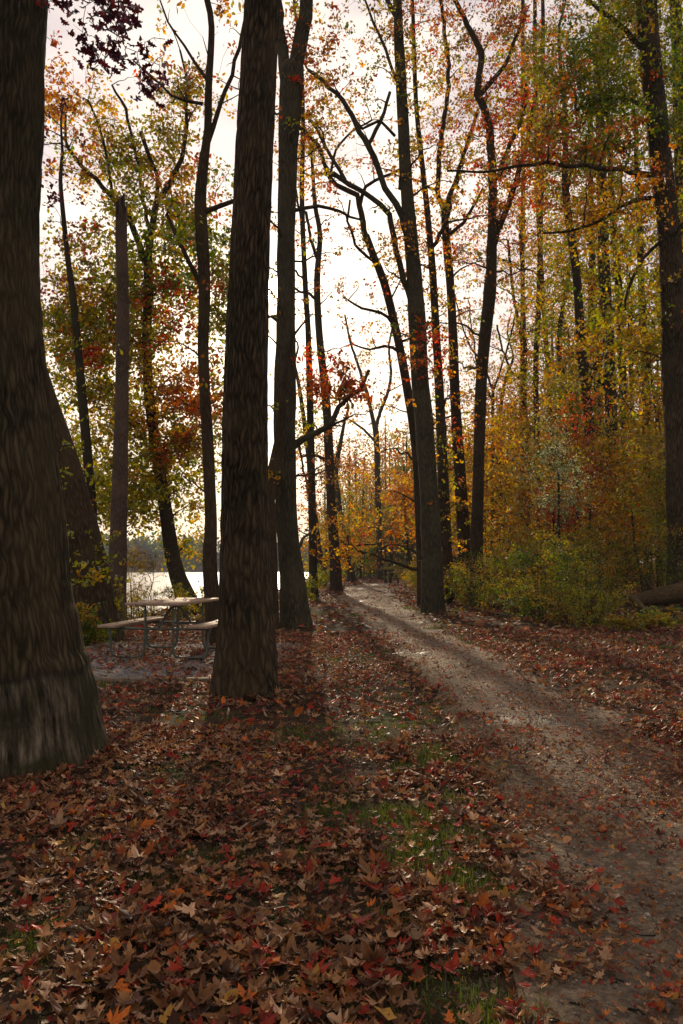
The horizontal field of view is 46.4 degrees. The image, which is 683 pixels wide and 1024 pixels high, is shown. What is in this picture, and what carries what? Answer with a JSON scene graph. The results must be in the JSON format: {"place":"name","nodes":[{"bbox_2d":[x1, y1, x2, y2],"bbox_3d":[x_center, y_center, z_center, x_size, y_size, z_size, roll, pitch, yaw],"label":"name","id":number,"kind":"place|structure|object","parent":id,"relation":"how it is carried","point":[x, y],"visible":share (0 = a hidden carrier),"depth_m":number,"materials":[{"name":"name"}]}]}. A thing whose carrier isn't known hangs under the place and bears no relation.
{"place":"outdoors","nodes":[
{"label":"outdoors","id":0,"kind":"place"},
{"bbox_2d":[126,572,308,615],"bbox_3d":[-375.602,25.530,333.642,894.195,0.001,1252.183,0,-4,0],"label":"lake","id":1,"kind":"structure","parent":0,"point":[194,577],"depth_m":128.86,"materials":[{"name":"grey liquid"}]},
{"bbox_2d":[0,566,682,1023],"bbox_3d":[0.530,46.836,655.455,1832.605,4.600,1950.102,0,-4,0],"label":"ground","id":2,"kind":"structure","parent":0,"point":[8,998],"depth_m":4.16,"materials":[{"name":"brown plant"}]},
{"bbox_2d":[42,30,126,643],"bbox_3d":[-6.217,-4.060,14.390,5.254,13.308,3.417,-3,-5,35],"label":"leaning tree","id":3,"kind":"object","parent":2,"relation":"on","point":[90,570],"visible":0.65,"depth_m":13.91,"materials":[{"name":"brown plant"}]},
{"bbox_2d":[0,0,176,782],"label":"oak tree","id":4,"kind":"object","parent":2,"relation":"on","point":[51,717],"visible":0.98,"depth_m":5.28,"materials":[{"name":"brown plant"}]},
{"bbox_2d":[75,600,121,645],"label":"shrub","id":5,"kind":"object","parent":2,"relation":"on","point":[87,616],"visible":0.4,"depth_m":12.99,"materials":[{"name":"green plant"}]},
{"bbox_2d":[85,641,113,648],"bbox_3d":[-4.116,2.130,11.444,0.130,0.150,4.480,0,-4,4],"label":"border timber","id":6,"kind":"object","parent":2,"relation":"on","point":[97,645],"visible":0.14,"depth_m":12.91,"materials":[{"name":"brown wood"}]},
{"bbox_2d":[40,91,161,582],"bbox_3d":[-7.141,-4.042,21.151,3.859,14.494,4.294,-3,-5,35],"label":"lakeside tree","id":7,"kind":"object","parent":2,"relation":"on","point":[79,381],"visible":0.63,"depth_m":20.79,"materials":[{"name":"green plant"}]},
{"bbox_2d":[107,192,142,626],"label":"dead tree","id":8,"kind":"object","parent":2,"relation":"on","point":[119,563],"visible":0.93,"depth_m":16.84,"materials":[{"name":"brown plant"}]},
{"bbox_2d":[113,585,143,626],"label":"shrub","id":9,"kind":"object","parent":2,"relation":"on","point":[123,610],"visible":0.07,"depth_m":16.10,"materials":[{"name":"green plant"}]},
{"bbox_2d":[126,540,173,617],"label":"shrub","id":10,"kind":"object","parent":2,"relation":"on","point":[151,563],"visible":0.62,"depth_m":18.78,"materials":[{"name":"green plant"}]},
{"bbox_2d":[94,676,211,682],"bbox_3d":[-2.662,1.945,9.023,3.200,0.150,0.130,0,-4,4],"label":"border timber","id":11,"kind":"object","parent":2,"relation":"on","point":[98,678],"visible":0.1,"depth_m":8.95,"materials":[{"name":"brown wood"}]},
{"bbox_2d":[40,0,274,613],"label":"lakeside tree","id":12,"kind":"object","parent":2,"relation":"on","point":[184,442],"visible":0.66,"depth_m":22.50,"materials":[{"name":"green plant"}]},
{"bbox_2d":[114,642,200,643],"bbox_3d":[-2.338,2.311,13.638,3.200,0.150,0.130,0,-4,4],"label":"border timber","id":13,"kind":"object","parent":2,"relation":"on","point":[153,642],"visible":0.16,"depth_m":13.67,"materials":[{"name":"brown wood"}]},
{"bbox_2d":[127,580,200,617],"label":"shrub","id":14,"kind":"object","parent":2,"relation":"on","point":[152,612],"visible":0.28,"depth_m":20.33,"materials":[{"name":"green plant"}]},
{"bbox_2d":[151,581,204,620],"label":"shrub","id":15,"kind":"object","parent":2,"relation":"on","point":[178,593],"visible":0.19,"depth_m":19.17,"materials":[{"name":"green plant"}]},
{"bbox_2d":[77,0,281,644],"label":"slim tree","id":16,"kind":"object","parent":2,"relation":"on","point":[201,276],"visible":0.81,"depth_m":13.87,"materials":[{"name":"brown plant"}]},
{"bbox_2d":[88,643,289,676],"bbox_3d":[-2.500,2.059,11.335,3.100,0.112,4.500,0,-4,4],"label":"gravel pad","id":17,"kind":"object","parent":2,"relation":"on","point":[122,672],"visible":0.34,"depth_m":10.28,"materials":[{"name":"grey gravel"}]},
{"bbox_2d":[97,598,218,658],"bbox_3d":[-2.400,1.657,11.513,1.517,0.762,1.868,-1,-4,8],"label":"picnic table","id":18,"kind":"object","parent":17,"relation":"on","point":[202,624],"visible":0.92,"depth_m":10.93,"materials":[{"name":"grey metal"}]},
{"bbox_2d":[167,0,279,702],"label":"tall tree","id":19,"kind":"object","parent":2,"relation":"on","point":[245,660],"visible":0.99,"depth_m":8.05,"materials":[{"name":"brown plant"}]},
{"bbox_2d":[102,532,362,568],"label":"shore woods","id":20,"kind":"object","parent":2,"relation":"on","point":[146,546],"visible":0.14,"depth_m":418.37,"materials":[{"name":"green plant"}]},
{"bbox_2d":[277,643,300,661],"bbox_3d":[-0.884,2.123,11.217,0.130,0.150,4.480,0,-4,4],"label":"border timber","id":21,"kind":"object","parent":2,"relation":"on","point":[294,646],"visible":0.1,"depth_m":12.16,"materials":[{"name":"brown wood"}]},
{"bbox_2d":[268,313,312,630],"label":"slanting tree","id":22,"kind":"object","parent":2,"relation":"on","point":[273,466],"visible":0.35,"depth_m":16.59,"materials":[{"name":"brown plant"}]},
{"bbox_2d":[305,573,319,600],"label":"shrub","id":23,"kind":"object","parent":2,"relation":"on","point":[310,586],"visible":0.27,"depth_m":29.80,"materials":[{"name":"green plant"}]},
{"bbox_2d":[213,0,415,628],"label":"forked tree","id":24,"kind":"object","parent":2,"relation":"on","point":[294,605],"visible":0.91,"depth_m":17.49,"materials":[{"name":"brown plant"}]},
{"bbox_2d":[295,338,336,584],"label":"slender tree","id":25,"kind":"object","parent":2,"relation":"on","point":[302,408],"visible":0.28,"depth_m":58.34,"materials":[{"name":"brown plant"}]},
{"bbox_2d":[304,565,329,590],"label":"shrub","id":26,"kind":"object","parent":2,"relation":"on","point":[327,578],"visible":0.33,"depth_m":40.99,"materials":[{"name":"green plant"}]},
{"bbox_2d":[269,0,377,597],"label":"slender tree","id":27,"kind":"object","parent":2,"relation":"on","point":[311,492],"visible":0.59,"depth_m":34.38,"materials":[{"name":"brown plant"}]},
{"bbox_2d":[317,563,344,585],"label":"shrub","id":28,"kind":"object","parent":2,"relation":"on","point":[319,572],"visible":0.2,"depth_m":51.44,"materials":[{"name":"green plant"}]},
{"bbox_2d":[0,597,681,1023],"bbox_3d":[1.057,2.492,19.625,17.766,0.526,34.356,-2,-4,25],"label":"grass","id":29,"kind":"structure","parent":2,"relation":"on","point":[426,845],"depth_m":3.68,"materials":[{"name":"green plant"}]},
{"bbox_2d":[0,568,682,1023],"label":"fallen leaves","id":30,"kind":"object","parent":2,"relation":"on","point":[106,962],"visible":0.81,"depth_m":3.67,"materials":[{"name":"brown plant"}]},
{"bbox_2d":[616,588,648,613],"bbox_3d":[6.391,1.951,17.500,0.171,0.586,0.926,1,-4,-20],"label":"broken limb","id":31,"kind":"object","parent":30,"relation":"on","point":[633,598],"visible":0.77,"depth_m":17.38,"materials":[{"name":"brown wood"}]},
{"bbox_2d":[268,75,414,591],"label":"slender tree","id":32,"kind":"object","parent":2,"relation":"on","point":[335,561],"visible":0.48,"depth_m":41.27,"materials":[{"name":"brown plant"}]},
{"bbox_2d":[9,631,682,1023],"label":"twig litter","id":33,"kind":"object","parent":2,"relation":"on","point":[445,973],"visible":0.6,"depth_m":2.58,"materials":[{"name":"brown plant"}]},
{"bbox_2d":[304,402,391,580],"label":"slender tree","id":34,"kind":"object","parent":2,"relation":"on","point":[338,495],"visible":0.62,"depth_m":72.19,"materials":[{"name":"orange plant"}]},
{"bbox_2d":[308,499,397,581],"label":"young tree","id":35,"kind":"object","parent":2,"relation":"on","point":[347,534],"visible":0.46,"depth_m":64.06,"materials":[{"name":"orange plant"}]},
{"bbox_2d":[318,315,408,580],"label":"tree","id":36,"kind":"object","parent":2,"relation":"on","point":[379,572],"visible":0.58,"depth_m":78.74,"materials":[{"name":"orange plant"}]},
{"bbox_2d":[341,545,388,578],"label":"shrub","id":37,"kind":"object","parent":2,"relation":"on","point":[367,568],"visible":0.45,"depth_m":86.58,"materials":[{"name":"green plant"}]},
{"bbox_2d":[274,77,484,608],"bbox_3d":[0.845,-5.685,26.857,7.715,18.080,6.393,0,-4,0],"label":"tree","id":38,"kind":"object","parent":2,"relation":"on","point":[392,317],"visible":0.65,"depth_m":25.99,"materials":[{"name":"brown plant"}]},
{"bbox_2d":[276,0,497,613],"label":"tree","id":39,"kind":"object","parent":2,"relation":"on","point":[432,590],"visible":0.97,"depth_m":23.28,"materials":[{"name":"brown plant"}]},
{"bbox_2d":[373,463,415,581],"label":"young tree","id":40,"kind":"object","parent":2,"relation":"on","point":[391,497],"visible":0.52,"depth_m":54.89,"materials":[{"name":"orange plant"}]},
{"bbox_2d":[381,564,408,579],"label":"shrub","id":41,"kind":"object","parent":2,"relation":"on","point":[395,567],"visible":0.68,"depth_m":73.44,"materials":[{"name":"green plant"}]},
{"bbox_2d":[401,562,416,587],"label":"shrub","id":42,"kind":"object","parent":2,"relation":"on","point":[407,578],"visible":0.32,"depth_m":47.81,"materials":[{"name":"yellow plant"}]},
{"bbox_2d":[405,571,416,589],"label":"shrub","id":43,"kind":"object","parent":2,"relation":"on","point":[415,575],"visible":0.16,"depth_m":35.59,"materials":[{"name":"green plant"}]},
{"bbox_2d":[354,0,508,603],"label":"tree","id":44,"kind":"object","parent":2,"relation":"on","point":[443,471],"visible":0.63,"depth_m":28.50,"materials":[{"name":"brown plant"}]},
{"bbox_2d":[342,0,546,599],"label":"tree","id":45,"kind":"object","parent":2,"relation":"on","point":[460,513],"visible":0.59,"depth_m":30.60,"materials":[{"name":"brown plant"}]},
{"bbox_2d":[443,562,469,604],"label":"shrub","id":46,"kind":"object","parent":2,"relation":"on","point":[447,596],"visible":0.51,"depth_m":27.09,"materials":[{"name":"green plant"}]},
{"bbox_2d":[298,176,666,589],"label":"woods","id":47,"kind":"object","parent":2,"relation":"on","point":[402,557],"visible":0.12,"depth_m":86.83,"materials":[{"name":"orange plant"}]},
{"bbox_2d":[384,277,582,582],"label":"tree","id":48,"kind":"object","parent":2,"relation":"on","point":[494,374],"visible":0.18,"depth_m":44.75,"materials":[{"name":"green plant"}]},
{"bbox_2d":[445,292,521,586],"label":"bare sapling","id":49,"kind":"object","parent":2,"relation":"on","point":[489,395],"visible":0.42,"depth_m":38.54,"materials":[{"name":"brown plant"}]},
{"bbox_2d":[444,544,523,609],"bbox_3d":[4.376,2.049,24.416,3.010,2.105,2.342,2,-4,-27],"label":"shrub","id":50,"kind":"object","parent":2,"relation":"on","point":[462,577],"visible":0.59,"depth_m":24.27,"materials":[{"name":"green plant"}]},
{"bbox_2d":[454,547,516,593],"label":"shrub","id":51,"kind":"object","parent":2,"relation":"on","point":[487,567],"visible":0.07,"depth_m":29.72,"materials":[{"name":"green plant"}]},
{"bbox_2d":[359,0,614,606],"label":"tree","id":52,"kind":"object","parent":2,"relation":"on","point":[495,224],"visible":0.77,"depth_m":27.16,"materials":[{"name":"brown plant"}]},
{"bbox_2d":[431,0,573,572],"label":"tree","id":53,"kind":"object","parent":2,"relation":"on","point":[522,7],"visible":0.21,"depth_m":49.92,"materials":[{"name":"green plant"}]},
{"bbox_2d":[448,377,558,591],"bbox_3d":[6.784,-0.949,33.121,4.291,9.015,3.949,0,-4,0],"label":"young tree","id":54,"kind":"object","parent":2,"relation":"on","point":[503,427],"visible":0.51,"depth_m":33.04,"materials":[{"name":"orange plant"}]},
{"bbox_2d":[460,534,558,615],"bbox_3d":[4.556,1.722,21.344,2.620,2.303,2.374,0,-4,0],"label":"shrub","id":55,"kind":"object","parent":2,"relation":"on","point":[492,596],"visible":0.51,"depth_m":21.25,"materials":[{"name":"green plant"}]},
{"bbox_2d":[427,203,614,566],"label":"tree","id":56,"kind":"object","parent":2,"relation":"on","point":[523,350],"visible":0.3,"depth_m":42.81,"materials":[{"name":"green plant"}]},
{"bbox_2d":[468,438,586,577],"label":"young tree","id":57,"kind":"object","parent":2,"relation":"on","point":[528,487],"visible":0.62,"depth_m":29.96,"materials":[{"name":"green plant"}]},
{"bbox_2d":[431,0,630,572],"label":"tree","id":58,"kind":"object","parent":2,"relation":"on","point":[534,15],"visible":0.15,"depth_m":47.04,"materials":[{"name":"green plant"}]},
{"bbox_2d":[484,512,578,597],"bbox_3d":[6.395,1.586,26.894,3.592,3.099,3.396,0,-4,0],"label":"shrub","id":59,"kind":"object","parent":2,"relation":"on","point":[511,534],"visible":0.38,"depth_m":26.75,"materials":[{"name":"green plant"}]},
{"bbox_2d":[442,0,622,578],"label":"tree","id":60,"kind":"object","parent":2,"relation":"on","point":[538,275],"visible":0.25,"depth_m":41.11,"materials":[{"name":"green plant"}]},
{"bbox_2d":[417,0,661,577],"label":"tree","id":61,"kind":"object","parent":2,"relation":"on","point":[577,281],"visible":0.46,"depth_m":31.02,"materials":[{"name":"green plant"}]},
{"bbox_2d":[483,533,606,622],"bbox_3d":[4.881,1.572,18.433,2.828,2.204,2.564,3,-5,-36],"label":"shrub","id":62,"kind":"object","parent":2,"relation":"on","point":[530,560],"visible":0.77,"depth_m":18.34,"materials":[{"name":"green plant"}]},
{"bbox_2d":[504,398,605,595],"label":"young tree","id":63,"kind":"object","parent":2,"relation":"on","point":[563,465],"visible":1,"depth_m":21.98,"materials":[{"name":"green plant"}]},
{"bbox_2d":[517,473,594,594],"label":"young tree","id":64,"kind":"object","parent":2,"relation":"on","point":[553,520],"visible":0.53,"depth_m":27.02,"materials":[{"name":"green plant"}]},
{"bbox_2d":[457,174,664,582],"bbox_3d":[10.547,-6.228,38.277,10.996,20.051,10.675,0,-4,0],"label":"tree","id":65,"kind":"object","parent":2,"relation":"on","point":[562,328],"visible":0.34,"depth_m":36.78,"materials":[{"name":"green plant"}]},
{"bbox_2d":[505,521,616,609],"bbox_3d":[6.184,1.544,22.464,2.941,2.718,2.893,0,-4,0],"label":"shrub","id":66,"kind":"object","parent":2,"relation":"on","point":[556,539],"visible":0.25,"depth_m":22.09,"materials":[{"name":"green plant"}]},
{"bbox_2d":[441,0,682,606],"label":"tall tree","id":67,"kind":"object","parent":2,"relation":"on","point":[644,39],"visible":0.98,"depth_m":20.43,"materials":[{"name":"green plant"}]},
{"bbox_2d":[479,0,667,588],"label":"tree","id":68,"kind":"object","parent":2,"relation":"on","point":[611,392],"visible":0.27,"depth_m":33.68,"materials":[{"name":"green plant"}]},
{"bbox_2d":[471,192,682,586],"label":"tree","id":69,"kind":"object","parent":2,"relation":"on","point":[559,365],"visible":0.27,"depth_m":27.93,"materials":[{"name":"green plant"}]},
{"bbox_2d":[497,20,665,561],"bbox_3d":[12.824,-10.310,40.555,11.160,28.498,8.504,3,-5,-41],"label":"tree","id":70,"kind":"object","parent":2,"relation":"on","point":[592,256],"visible":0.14,"depth_m":39.16,"materials":[{"name":"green plant"}]},
{"bbox_2d":[517,535,646,625],"bbox_3d":[5.017,1.468,16.959,2.567,1.983,2.416,0,-4,0],"label":"shrub","id":71,"kind":"object","parent":2,"relation":"on","point":[598,570],"visible":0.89,"depth_m":16.73,"materials":[{"name":"green plant"}]},
{"bbox_2d":[500,4,668,588],"bbox_3d":[12.332,-9.550,34.435,10.556,26.155,9.438,0,-4,0],"label":"tree","id":72,"kind":"object","parent":2,"relation":"on","point":[620,393],"visible":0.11,"depth_m":34.71,"materials":[{"name":"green plant"}]},
{"bbox_2d":[539,387,631,582],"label":"young tree","id":73,"kind":"object","parent":2,"relation":"on","point":[574,435],"visible":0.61,"depth_m":25.91,"materials":[{"name":"orange plant"}]},
{"bbox_2d":[555,579,625,628],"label":"shrub","id":74,"kind":"object","parent":2,"relation":"on","point":[591,616],"visible":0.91,"depth_m":16.14,"materials":[{"name":"green plant"}]},
{"bbox_2d":[545,502,644,593],"bbox_3d":[8.662,1.313,27.185,3.653,3.252,3.423,0,-4,0],"label":"shrub","id":75,"kind":"object","parent":2,"relation":"on","point":[599,544],"visible":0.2,"depth_m":26.71,"materials":[{"name":"green plant"}]},
{"bbox_2d":[523,57,673,589],"bbox_3d":[11.854,-7.324,32.992,8.599,21.513,10.322,0,-4,0],"label":"tree","id":76,"kind":"object","parent":2,"relation":"on","point":[640,255],"visible":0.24,"depth_m":31.98,"materials":[{"name":"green plant"}]},
{"bbox_2d":[559,519,656,603],"bbox_3d":[7.352,1.482,22.217,2.817,2.616,2.681,0,-4,0],"label":"shrub","id":77,"kind":"object","parent":2,"relation":"on","point":[621,576],"visible":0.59,"depth_m":21.95,"materials":[{"name":"green plant"}]},
{"bbox_2d":[562,381,665,591],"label":"young tree","id":78,"kind":"object","parent":2,"relation":"on","point":[607,509],"visible":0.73,"depth_m":23.98,"materials":[{"name":"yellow plant"}]},
{"bbox_2d":[599,519,666,594],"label":"shrub","id":79,"kind":"object","parent":2,"relation":"on","point":[645,569],"visible":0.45,"depth_m":22.45,"materials":[{"name":"green plant"}]},
{"bbox_2d":[603,446,671,580],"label":"young tree","id":80,"kind":"object","parent":2,"relation":"on","point":[659,508],"visible":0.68,"depth_m":21.07,"materials":[{"name":"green plant"}]},
{"bbox_2d":[604,606,678,630],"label":"shrub","id":81,"kind":"object","parent":2,"relation":"on","point":[659,619],"visible":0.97,"depth_m":14.90,"materials":[{"name":"green plant"}]},
{"bbox_2d":[602,0,682,538],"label":"tall tree","id":82,"kind":"object","parent":2,"relation":"on","point":[675,105],"visible":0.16,"depth_m":24.76,"materials":[{"name":"brown plant"}]},
{"bbox_2d":[632,571,682,606],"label":"fallen log","id":83,"kind":"object","parent":2,"relation":"on","point":[667,594],"visible":0.8,"depth_m":18.74,"materials":[{"name":"brown wood"}]},
{"bbox_2d":[639,604,682,623],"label":"shrub","id":84,"kind":"object","parent":2,"relation":"on","point":[669,613],"visible":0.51,"depth_m":15.66,"materials":[{"name":"green plant"}]},
{"bbox_2d":[646,504,682,605],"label":"shrub","id":85,"kind":"object","parent":2,"relation":"on","point":[666,553],"visible":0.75,"depth_m":19.40,"materials":[{"name":"green plant"}]},
{"bbox_2d":[654,607,682,612],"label":"fallen limb","id":86,"kind":"object","parent":2,"relation":"on","point":[664,609],"visible":0.51,"depth_m":17.29,"materials":[{"name":"brown wood"}]},
{"bbox_2d":[40,0,682,565],"label":"sky","id":87,"kind":"structure","parent":0,"point":[222,145],"materials":[{"name":"white"}]},
{"bbox_2d":[336,580,682,1023],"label":"dirt path","id":88,"kind":"structure","parent":0,"point":[567,988],"depth_m":4.04,"materials":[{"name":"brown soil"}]},
{"bbox_2d":[381,570,394,582],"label":"park table","id":89,"kind":"object","parent":88,"relation":"on","point":[390,577],"visible":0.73,"depth_m":62.61,"materials":[{"name":"brown wood"}]}
]}

